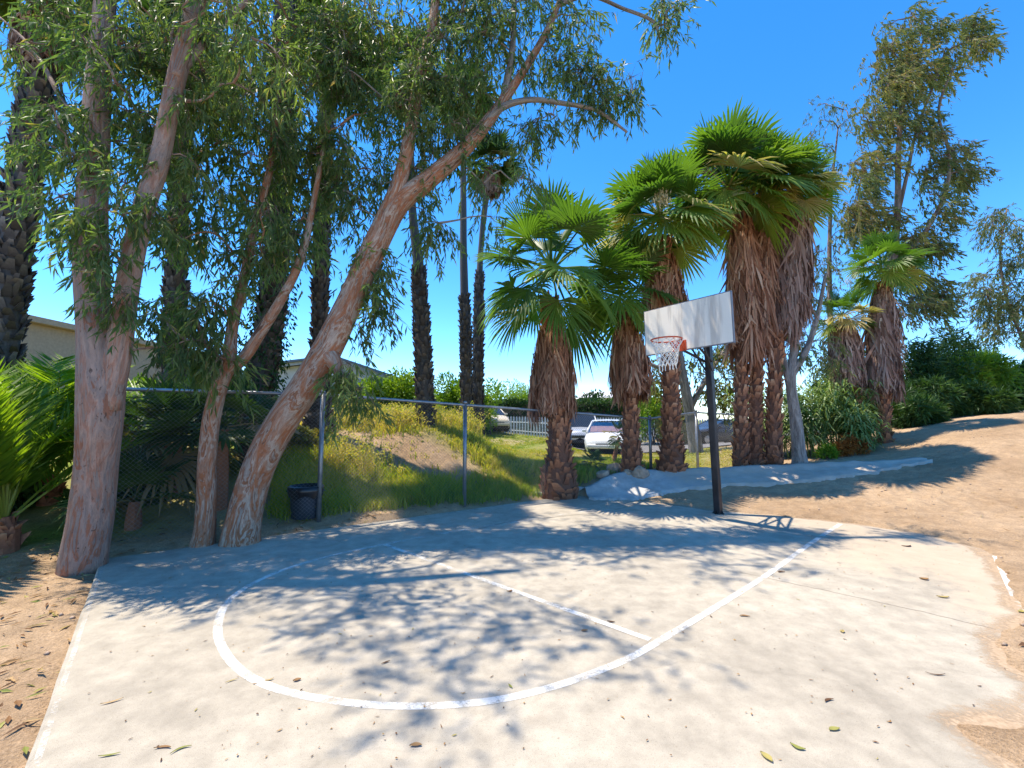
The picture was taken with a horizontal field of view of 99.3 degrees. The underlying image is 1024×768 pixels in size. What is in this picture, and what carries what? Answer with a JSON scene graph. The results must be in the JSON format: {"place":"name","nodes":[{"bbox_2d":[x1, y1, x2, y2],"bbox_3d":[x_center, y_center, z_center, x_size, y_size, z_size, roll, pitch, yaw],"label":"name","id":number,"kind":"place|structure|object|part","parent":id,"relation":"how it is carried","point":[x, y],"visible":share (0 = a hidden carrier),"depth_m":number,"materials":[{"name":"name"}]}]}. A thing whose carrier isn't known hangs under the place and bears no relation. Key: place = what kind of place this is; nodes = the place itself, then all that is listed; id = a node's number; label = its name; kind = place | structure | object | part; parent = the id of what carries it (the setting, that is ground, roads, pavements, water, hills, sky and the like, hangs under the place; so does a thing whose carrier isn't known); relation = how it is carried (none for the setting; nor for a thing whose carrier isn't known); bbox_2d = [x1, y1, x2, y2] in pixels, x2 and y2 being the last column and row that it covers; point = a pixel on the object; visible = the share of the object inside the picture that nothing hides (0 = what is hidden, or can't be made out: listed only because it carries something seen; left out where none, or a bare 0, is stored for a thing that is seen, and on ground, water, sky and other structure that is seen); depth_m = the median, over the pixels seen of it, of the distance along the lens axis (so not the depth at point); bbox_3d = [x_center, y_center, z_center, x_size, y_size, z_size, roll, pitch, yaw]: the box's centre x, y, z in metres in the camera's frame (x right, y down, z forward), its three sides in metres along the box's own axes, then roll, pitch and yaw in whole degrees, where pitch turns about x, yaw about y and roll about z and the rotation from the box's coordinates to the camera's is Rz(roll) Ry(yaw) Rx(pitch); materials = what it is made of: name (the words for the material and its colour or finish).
{"place":"outdoors","nodes":[
{"label":"outdoors","id":0,"kind":"place"},
{"bbox_2d":[182,456,196,480],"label":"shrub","id":1,"kind":"object","parent":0,"point":[193,479],"visible":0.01,"depth_m":7.61,"materials":[{"name":"green plant"}]},
{"bbox_2d":[0,410,1023,767],"bbox_3d":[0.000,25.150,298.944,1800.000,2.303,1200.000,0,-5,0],"label":"ground","id":2,"kind":"structure","parent":0,"point":[992,514],"depth_m":6.86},
{"bbox_2d":[13,482,47,510],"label":"shrub","id":3,"kind":"object","parent":2,"relation":"on","point":[24,496],"visible":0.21,"depth_m":6.51,"materials":[{"name":"green plant"}]},
{"bbox_2d":[0,0,117,512],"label":"slender palm","id":4,"kind":"object","parent":2,"relation":"on","point":[17,276],"visible":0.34,"depth_m":6.54,"materials":[{"name":"brown plant"}]},
{"bbox_2d":[0,368,159,466],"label":"feather palm","id":5,"kind":"object","parent":2,"relation":"on","point":[59,440],"visible":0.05,"depth_m":6.02,"materials":[{"name":"green plant"}]},
{"bbox_2d":[0,351,200,554],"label":"feather palm","id":6,"kind":"object","parent":2,"relation":"on","point":[22,464],"visible":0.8,"depth_m":5.52,"materials":[{"name":"green plant"}]},
{"bbox_2d":[52,486,168,508],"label":"shrub","id":7,"kind":"object","parent":2,"relation":"on","point":[66,492],"visible":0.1,"depth_m":6.62,"materials":[{"name":"green plant"}]},
{"bbox_2d":[46,442,195,530],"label":"fan palm","id":8,"kind":"object","parent":2,"relation":"on","point":[136,482],"visible":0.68,"depth_m":6.02,"materials":[{"name":"green plant"}]},
{"bbox_2d":[0,353,246,505],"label":"feather palm","id":9,"kind":"object","parent":2,"relation":"on","point":[43,501],"visible":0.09,"depth_m":6.32,"materials":[{"name":"green plant"}]},
{"bbox_2d":[18,314,235,430],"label":"long building","id":10,"kind":"structure","parent":2,"relation":"on","point":[50,338],"depth_m":14.87,"materials":[{"name":"beige paint"}]},
{"bbox_2d":[126,372,159,431],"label":"shrub","id":11,"kind":"object","parent":2,"relation":"on","point":[143,380],"visible":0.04,"depth_m":10.43,"materials":[{"name":"green plant"}]},
{"bbox_2d":[116,0,247,463],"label":"slender palm","id":12,"kind":"object","parent":2,"relation":"on","point":[171,280],"visible":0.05,"depth_m":8.25,"materials":[{"name":"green plant"}]},
{"bbox_2d":[120,373,250,517],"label":"fan palm","id":13,"kind":"object","parent":2,"relation":"on","point":[160,408],"visible":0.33,"depth_m":6.76,"materials":[{"name":"green plant"}]},
{"bbox_2d":[0,0,391,576],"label":"eucalyptus tree","id":14,"kind":"object","parent":2,"relation":"on","point":[105,330],"visible":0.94,"depth_m":4.96,"materials":[{"name":"green plant"}]},
{"bbox_2d":[188,360,241,426],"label":"shrub","id":15,"kind":"object","parent":2,"relation":"on","point":[222,412],"visible":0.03,"depth_m":11.34,"materials":[{"name":"green plant"}]},
{"bbox_2d":[131,369,305,510],"bbox_3d":[-4.513,0.807,6.824,2.166,2.376,2.000,0,-5,0],"label":"fan palm","id":16,"kind":"object","parent":2,"relation":"on","point":[224,446],"visible":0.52,"depth_m":6.67,"materials":[{"name":"green plant"}]},
{"bbox_2d":[227,0,324,469],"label":"slender palm","id":17,"kind":"object","parent":2,"relation":"on","point":[268,354],"visible":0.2,"depth_m":8.58,"materials":[{"name":"brown plant"}]},
{"bbox_2d":[111,0,474,547],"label":"eucalyptus tree","id":18,"kind":"object","parent":2,"relation":"on","point":[254,222],"visible":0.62,"depth_m":6.21,"materials":[{"name":"green plant"}]},
{"bbox_2d":[286,483,324,519],"bbox_3d":[-3.243,1.840,6.836,0.528,0.495,0.527,-4,-6,43],"label":"trash bin","id":19,"kind":"object","parent":2,"relation":"on","point":[305,491],"visible":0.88,"depth_m":6.65,"materials":[{"name":"plastic"}]},
{"bbox_2d":[286,426,331,448],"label":"shrub","id":20,"kind":"object","parent":2,"relation":"on","point":[312,437],"visible":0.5,"depth_m":8.96,"materials":[{"name":"green plant"}]},
{"bbox_2d":[295,0,376,435],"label":"slender palm","id":21,"kind":"object","parent":2,"relation":"on","point":[319,297],"visible":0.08,"depth_m":9.84,"materials":[{"name":"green plant"}]},
{"bbox_2d":[274,358,398,395],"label":"gabled house","id":22,"kind":"structure","parent":2,"relation":"on","point":[295,364],"depth_m":22.38,"materials":[{"name":"white paint"}]},
{"bbox_2d":[340,378,400,406],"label":"shrub","id":23,"kind":"object","parent":2,"relation":"on","point":[382,389],"visible":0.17,"depth_m":18.46,"materials":[{"name":"green plant"}]},
{"bbox_2d":[362,375,411,407],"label":"shrub","id":24,"kind":"object","parent":2,"relation":"on","point":[369,386],"visible":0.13,"depth_m":18.32,"materials":[{"name":"green plant"}]},
{"bbox_2d":[323,399,489,477],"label":"dry weeds","id":25,"kind":"object","parent":2,"relation":"on","point":[369,461],"visible":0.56,"depth_m":10.44,"materials":[{"name":"yellow plant"}]},
{"bbox_2d":[373,21,443,426],"bbox_3d":[-2.893,-4.187,11.818,2.504,11.496,2.364,0,-5,0],"label":"slender palm","id":26,"kind":"object","parent":2,"relation":"on","point":[424,376],"visible":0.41,"depth_m":11.42,"materials":[{"name":"brown plant"}]},
{"bbox_2d":[382,366,444,409],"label":"shrub","id":27,"kind":"object","parent":2,"relation":"on","point":[407,390],"visible":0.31,"depth_m":18.22,"materials":[{"name":"green plant"}]},
{"bbox_2d":[433,371,460,414],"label":"shrub","id":28,"kind":"object","parent":2,"relation":"on","point":[453,396],"visible":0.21,"depth_m":18.85,"materials":[{"name":"green plant"}]},
{"bbox_2d":[110,387,820,543],"bbox_3d":[1.866,1.451,9.617,16.312,2.264,1.906,2,-5,-24],"label":"chain link fence","id":29,"kind":"object","parent":2,"relation":"on","point":[320,460],"visible":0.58,"depth_m":7.43,"materials":[{"name":"metal"}]},
{"bbox_2d":[439,394,491,434],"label":"clipped hedge","id":30,"kind":"object","parent":2,"relation":"on","point":[486,430],"depth_m":23.04,"materials":[{"name":"green plant"}]},
{"bbox_2d":[436,59,496,427],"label":"slender palm","id":31,"kind":"object","parent":2,"relation":"on","point":[465,342],"visible":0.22,"depth_m":14.11,"materials":[{"name":"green plant"}]},
{"bbox_2d":[218,0,716,546],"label":"eucalyptus tree","id":32,"kind":"object","parent":2,"relation":"on","point":[370,270],"visible":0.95,"depth_m":6.73,"materials":[{"name":"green plant"}]},
{"bbox_2d":[449,377,503,432],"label":"shrub","id":33,"kind":"object","parent":2,"relation":"on","point":[496,388],"visible":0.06,"depth_m":22.18,"materials":[{"name":"green plant"}]},
{"bbox_2d":[458,128,526,436],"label":"slender palm","id":34,"kind":"object","parent":2,"relation":"on","point":[502,179],"visible":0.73,"depth_m":15.18,"materials":[{"name":"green plant"}]},
{"bbox_2d":[264,416,731,522],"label":"meadow grass","id":35,"kind":"structure","parent":2,"relation":"on","point":[351,497],"depth_m":8.65,"materials":[{"name":"green plant"}]},
{"bbox_2d":[492,408,509,431],"bbox_3d":[-1.422,2.042,25.518,2.000,1.455,4.298,2,-5,-18],"label":"parked car","id":36,"kind":"object","parent":2,"relation":"on","point":[500,419],"visible":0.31,"depth_m":23.80,"materials":[{"name":"white metal"}]},
{"bbox_2d":[484,379,527,403],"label":"shrub","id":37,"kind":"object","parent":2,"relation":"on","point":[505,396],"visible":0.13,"depth_m":28.41,"materials":[{"name":"green plant"}]},
{"bbox_2d":[0,489,1023,753],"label":"leaf litter","id":38,"kind":"object","parent":2,"relation":"on","point":[18,703],"visible":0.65,"depth_m":3.68,"materials":[{"name":"brown plant"}]},
{"bbox_2d":[508,383,529,399],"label":"shrub","id":39,"kind":"object","parent":2,"relation":"on","point":[526,390],"visible":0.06,"depth_m":29.59,"materials":[{"name":"green plant"}]},
{"bbox_2d":[25,496,1023,767],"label":"court slab","id":40,"kind":"structure","parent":2,"relation":"on","point":[149,656],"depth_m":3.07,"materials":[{"name":"concrete"}]},
{"bbox_2d":[409,742,421,745],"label":"fallen leaf","id":41,"kind":"object","parent":40,"relation":"on","point":[415,744],"visible":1,"depth_m":2.15,"materials":[{"name":"brown plant"}]},
{"bbox_2d":[35,510,1012,755],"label":"court markings","id":42,"kind":"object","parent":40,"relation":"on","point":[225,652],"visible":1,"depth_m":2.92,"materials":[{"name":"paint"}]},
{"bbox_2d":[87,500,1004,767],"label":"leaf crumbs","id":43,"kind":"object","parent":40,"relation":"on","point":[513,648],"visible":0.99,"depth_m":3.25,"materials":[{"name":"brown plant"}]},
{"bbox_2d":[644,290,735,514],"bbox_3d":[2.944,0.465,7.138,1.391,3.588,1.527,-1,-5,11],"label":"basketball hoop","id":44,"kind":"object","parent":40,"relation":"on","point":[706,323],"visible":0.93,"depth_m":7.02,"materials":[{"name":"metal"}]},
{"bbox_2d":[479,502,992,628],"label":"slab cracks","id":45,"kind":"object","parent":40,"relation":"on","point":[746,573],"visible":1,"depth_m":4.25,"materials":[{"name":"grey concrete"}]},
{"bbox_2d":[760,751,772,761],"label":"fallen leaf","id":46,"kind":"object","parent":40,"relation":"on","point":[767,755],"visible":1,"depth_m":2.07,"materials":[{"name":"yellow plant"}]},
{"bbox_2d":[790,742,805,748],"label":"fallen leaf","id":47,"kind":"object","parent":40,"relation":"on","point":[797,746],"visible":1,"depth_m":2.13,"materials":[{"name":"plant"}]},
{"bbox_2d":[639,499,1023,767],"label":"sand dust","id":48,"kind":"object","parent":40,"relation":"on","point":[999,659],"visible":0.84,"depth_m":2.75,"materials":[{"name":"beige sand"}]},
{"bbox_2d":[829,726,839,729],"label":"fallen leaf","id":49,"kind":"object","parent":40,"relation":"on","point":[833,728],"visible":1,"depth_m":2.26,"materials":[{"name":"yellow plant"}]},
{"bbox_2d":[26,429,1023,654],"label":"pebbles","id":50,"kind":"object","parent":2,"relation":"on","point":[73,617],"visible":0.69,"depth_m":6.65,"materials":[{"name":"stone"}]},
{"bbox_2d":[470,176,656,500],"bbox_3d":[1.019,-0.869,9.416,3.966,6.809,3.724,-4,-6,37],"label":"fan palm","id":51,"kind":"object","parent":2,"relation":"on","point":[553,376],"visible":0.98,"depth_m":9.01,"materials":[{"name":"green plant"}]},
{"bbox_2d":[484,396,683,438],"bbox_3d":[4.439,2.204,27.807,14.468,2.954,1.359,0,-5,-4],"label":"clipped hedge","id":52,"kind":"object","parent":2,"relation":"on","point":[598,406],"visible":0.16,"depth_m":27.51,"materials":[{"name":"green plant"}]},
{"bbox_2d":[577,447,606,470],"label":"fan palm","id":53,"kind":"object","parent":2,"relation":"on","point":[596,452],"visible":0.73,"depth_m":10.37,"materials":[{"name":"green plant"}]},
{"bbox_2d":[576,389,610,403],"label":"shrub","id":54,"kind":"object","parent":2,"relation":"on","point":[585,395],"visible":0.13,"depth_m":29.73,"materials":[{"name":"green plant"}]},
{"bbox_2d":[576,392,612,399],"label":"house","id":55,"kind":"structure","parent":2,"relation":"on","point":[607,393],"depth_m":54.49,"materials":[{"name":"white paint"}]},
{"bbox_2d":[596,470,609,478],"bbox_3d":[2.059,2.061,9.837,0.321,0.235,0.289,-1,-5,8],"label":"rock","id":56,"kind":"object","parent":2,"relation":"on","point":[603,473],"visible":0.7,"depth_m":9.74,"materials":[{"name":"grey stone"}]},
{"bbox_2d":[504,416,705,440],"bbox_3d":[6.104,2.723,26.432,13.273,1.527,0.156,1,-5,-9],"label":"picket fence","id":57,"kind":"object","parent":2,"relation":"on","point":[519,430],"visible":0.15,"depth_m":25.59,"materials":[{"name":"white paint"}]},
{"bbox_2d":[601,415,621,462],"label":"fan palm","id":58,"kind":"object","parent":2,"relation":"on","point":[619,440],"visible":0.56,"depth_m":11.02,"materials":[{"name":"green plant"}]},
{"bbox_2d":[606,462,621,471],"bbox_3d":[2.467,2.017,10.301,0.506,0.334,0.327,1,-5,-16],"label":"rock","id":59,"kind":"object","parent":2,"relation":"on","point":[614,467],"visible":0.41,"depth_m":10.19,"materials":[{"name":"grey stone"}]},
{"bbox_2d":[561,228,682,471],"bbox_3d":[2.681,-0.746,10.321,3.018,5.866,2.911,0,-5,0],"label":"fan palm","id":60,"kind":"object","parent":2,"relation":"on","point":[630,379],"visible":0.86,"depth_m":10.03,"materials":[{"name":"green plant"}]},
{"bbox_2d":[623,469,632,474],"bbox_3d":[2.613,2.044,9.805,0.318,0.253,0.265,-1,-5,8],"label":"rock","id":61,"kind":"object","parent":2,"relation":"on","point":[627,471],"visible":0.42,"depth_m":9.76,"materials":[{"name":"grey stone"}]},
{"bbox_2d":[631,465,649,478],"bbox_3d":[2.889,2.027,9.774,0.398,0.397,0.447,-2,-5,23],"label":"rock","id":62,"kind":"object","parent":2,"relation":"on","point":[639,472],"visible":0.81,"depth_m":9.61,"materials":[{"name":"grey stone"}]},
{"bbox_2d":[638,382,662,444],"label":"shrub","id":63,"kind":"object","parent":2,"relation":"on","point":[651,410],"visible":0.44,"depth_m":23.66,"materials":[{"name":"green plant"}]},
{"bbox_2d":[589,143,745,472],"bbox_3d":[3.648,-1.740,10.465,3.555,7.951,3.558,0,-5,0],"label":"fan palm","id":64,"kind":"object","parent":2,"relation":"on","point":[661,182],"visible":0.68,"depth_m":10.12,"materials":[{"name":"green plant"}]},
{"bbox_2d":[654,403,687,443],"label":"shrub","id":65,"kind":"object","parent":2,"relation":"on","point":[683,429],"visible":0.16,"depth_m":22.70,"materials":[{"name":"green plant"}]},
{"bbox_2d":[573,429,813,453],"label":"parking lot","id":66,"kind":"structure","parent":2,"relation":"on","point":[655,445],"depth_m":20.87,"materials":[{"name":"grey asphalt"}]},
{"bbox_2d":[571,412,595,446],"bbox_3d":[3.526,2.359,22.282,2.140,1.826,4.694,-1,-5,10],"label":"parked car","id":67,"kind":"object","parent":66,"relation":"on","point":[578,427],"visible":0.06,"depth_m":21.21,"materials":[{"name":"silver metal"}]},
{"bbox_2d":[582,419,622,452],"bbox_3d":[4.202,2.293,19.076,2.100,1.485,4.694,-1,-5,14],"label":"parked car","id":68,"kind":"object","parent":66,"relation":"on","point":[603,423],"visible":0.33,"depth_m":17.51,"materials":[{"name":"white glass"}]},
{"bbox_3d":[4.559,1.994,20.537,1.655,0.460,0.742,-1,-5,14],"label":"rear window","id":69,"kind":"part","parent":68,"relation":"part of","materials":[{"name":"blue glass"}]},
{"bbox_2d":[686,419,733,443],"bbox_3d":[11.435,2.651,24.264,4.397,1.415,2.080,1,-5,-15],"label":"parked car","id":70,"kind":"object","parent":66,"relation":"on","point":[721,422],"visible":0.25,"depth_m":23.40,"materials":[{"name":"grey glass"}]},
{"bbox_3d":[11.391,2.179,23.522,1.403,0.395,0.178,1,-5,-15],"label":"side window","id":71,"kind":"part","parent":70,"relation":"part of","materials":[{"name":"grey glass"}]},
{"bbox_2d":[640,344,763,452],"bbox_3d":[7.053,0.014,17.302,6.118,6.170,3.180,0,-5,0],"label":"shrub","id":72,"kind":"object","parent":2,"relation":"on","point":[689,401],"visible":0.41,"depth_m":16.94,"materials":[{"name":"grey plant"}]},
{"bbox_2d":[662,95,823,466],"bbox_3d":[5.598,-2.358,10.997,3.950,9.198,3.867,0,-5,0],"label":"fan palm","id":73,"kind":"object","parent":2,"relation":"on","point":[733,140],"visible":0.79,"depth_m":10.63,"materials":[{"name":"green plant"}]},
{"bbox_2d":[584,457,932,500],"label":"retaining bank","id":74,"kind":"structure","parent":2,"relation":"on","point":[619,486],"depth_m":9.49,"materials":[{"name":"concrete"}]},
{"bbox_2d":[718,387,821,456],"bbox_3d":[7.891,1.174,13.267,3.026,2.341,2.492,0,-5,0],"label":"giant reed","id":75,"kind":"object","parent":2,"relation":"on","point":[764,420],"visible":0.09,"depth_m":13.28,"materials":[{"name":"green plant"}]},
{"bbox_2d":[711,127,831,464],"bbox_3d":[6.738,-2.245,11.229,2.959,8.964,3.265,0,-5,0],"label":"fan palm","id":76,"kind":"object","parent":2,"relation":"on","point":[770,259],"visible":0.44,"depth_m":10.95,"materials":[{"name":"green plant"}]},
{"bbox_2d":[745,138,852,464],"bbox_3d":[7.354,-2.012,11.078,2.594,8.410,2.595,0,-5,0],"label":"fan palm","id":77,"kind":"object","parent":2,"relation":"on","point":[796,280],"visible":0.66,"depth_m":10.87,"materials":[{"name":"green plant"}]},
{"bbox_2d":[765,220,855,462],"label":"eucalyptus tree","id":78,"kind":"object","parent":2,"relation":"on","point":[792,365],"visible":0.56,"depth_m":11.05,"materials":[{"name":"grey plant"}]},
{"bbox_2d":[763,375,859,457],"bbox_3d":[8.362,0.923,12.488,2.578,2.422,2.058,0,-5,0],"label":"giant reed","id":79,"kind":"object","parent":2,"relation":"on","point":[813,438],"visible":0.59,"depth_m":12.32,"materials":[{"name":"green plant"}]},
{"bbox_2d":[812,441,840,459],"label":"weed clump","id":80,"kind":"object","parent":2,"relation":"on","point":[826,450],"visible":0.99,"depth_m":11.65,"materials":[{"name":"green plant"}]},
{"bbox_2d":[794,95,859,430],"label":"eucalyptus tree","id":81,"kind":"object","parent":2,"relation":"on","point":[830,235],"visible":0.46,"depth_m":19.64,"materials":[{"name":"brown plant"}]},
{"bbox_2d":[805,350,865,419],"bbox_3d":[12.933,0.121,16.776,3.164,3.477,2.224,0,-5,0],"label":"shrub","id":82,"kind":"object","parent":2,"relation":"on","point":[813,384],"visible":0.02,"depth_m":16.96,"materials":[{"name":"green plant"}]},
{"bbox_2d":[808,287,884,440],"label":"fan palm","id":83,"kind":"object","parent":2,"relation":"on","point":[845,331],"visible":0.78,"depth_m":12.52,"materials":[{"name":"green plant"}]},
{"bbox_2d":[802,367,896,441],"bbox_3d":[9.944,0.636,12.896,2.615,2.599,2.069,0,-5,0],"label":"giant reed","id":84,"kind":"object","parent":2,"relation":"on","point":[843,397],"visible":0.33,"depth_m":12.57,"materials":[{"name":"green plant"}]},
{"bbox_2d":[831,432,870,456],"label":"shrub","id":85,"kind":"object","parent":2,"relation":"on","point":[849,446],"visible":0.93,"depth_m":11.60,"materials":[{"name":"brown plant"}]},
{"bbox_2d":[826,397,899,454],"bbox_3d":[9.567,1.169,11.992,1.718,1.562,1.598,0,-5,0],"label":"giant reed","id":86,"kind":"object","parent":2,"relation":"on","point":[858,428],"visible":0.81,"depth_m":11.75,"materials":[{"name":"green plant"}]},
{"bbox_2d":[845,384,892,430],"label":"shrub","id":87,"kind":"object","parent":2,"relation":"on","point":[872,408],"visible":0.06,"depth_m":14.50,"materials":[{"name":"green plant"}]},
{"bbox_2d":[840,226,941,443],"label":"fan palm","id":88,"kind":"object","parent":2,"relation":"on","point":[884,362],"visible":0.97,"depth_m":12.40,"materials":[{"name":"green plant"}]},
{"bbox_2d":[821,0,1008,335],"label":"eucalyptus tree","id":89,"kind":"object","parent":2,"relation":"on","point":[905,69],"visible":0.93,"depth_m":16.09,"materials":[{"name":"green plant"}]},
{"bbox_2d":[891,391,953,429],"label":"shrub","id":90,"kind":"object","parent":2,"relation":"on","point":[918,409],"visible":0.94,"depth_m":13.17,"materials":[{"name":"green plant"}]},
{"bbox_2d":[891,374,955,425],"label":"shrub","id":91,"kind":"object","parent":2,"relation":"on","point":[920,384],"visible":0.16,"depth_m":14.04,"materials":[{"name":"green plant"}]},
{"bbox_2d":[901,333,991,387],"bbox_3d":[15.226,-0.257,15.940,2.883,3.469,2.744,0,-5,0],"label":"shrub","id":92,"kind":"object","parent":2,"relation":"on","point":[927,361],"visible":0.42,"depth_m":15.54,"materials":[{"name":"green plant"}]},
{"bbox_2d":[928,374,993,417],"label":"shrub","id":93,"kind":"object","parent":2,"relation":"on","point":[961,396],"visible":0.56,"depth_m":14.14,"materials":[{"name":"green plant"}]},
{"bbox_2d":[924,322,1002,373],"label":"shrub","id":94,"kind":"object","parent":2,"relation":"on","point":[950,342],"visible":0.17,"depth_m":16.73,"materials":[{"name":"green plant"}]},
{"bbox_2d":[942,346,1023,393],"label":"shrub","id":95,"kind":"object","parent":2,"relation":"on","point":[997,367],"visible":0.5,"depth_m":15.46,"materials":[{"name":"green plant"}]},
{"bbox_2d":[955,202,1023,353],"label":"eucalyptus tree","id":96,"kind":"object","parent":2,"relation":"on","point":[1011,307],"visible":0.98,"depth_m":17.27,"materials":[{"name":"green plant"}]},
{"bbox_2d":[966,384,1023,414],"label":"shrub","id":97,"kind":"object","parent":2,"relation":"on","point":[1000,400],"visible":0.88,"depth_m":13.82,"materials":[{"name":"green plant"}]},
{"bbox_2d":[995,372,1023,409],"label":"shrub","id":98,"kind":"object","parent":2,"relation":"on","point":[1020,398],"visible":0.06,"depth_m":15.95,"materials":[{"name":"green plant"}]},
{"bbox_2d":[1012,358,1023,372],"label":"shrub","id":99,"kind":"object","parent":2,"relation":"on","point":[1021,366],"visible":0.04,"depth_m":17.02,"materials":[{"name":"green plant"}]},
{"bbox_2d":[0,0,1023,419],"label":"sky","id":100,"kind":"structure","parent":0,"point":[779,55],"materials":[{"name":"blue"}]}
]}

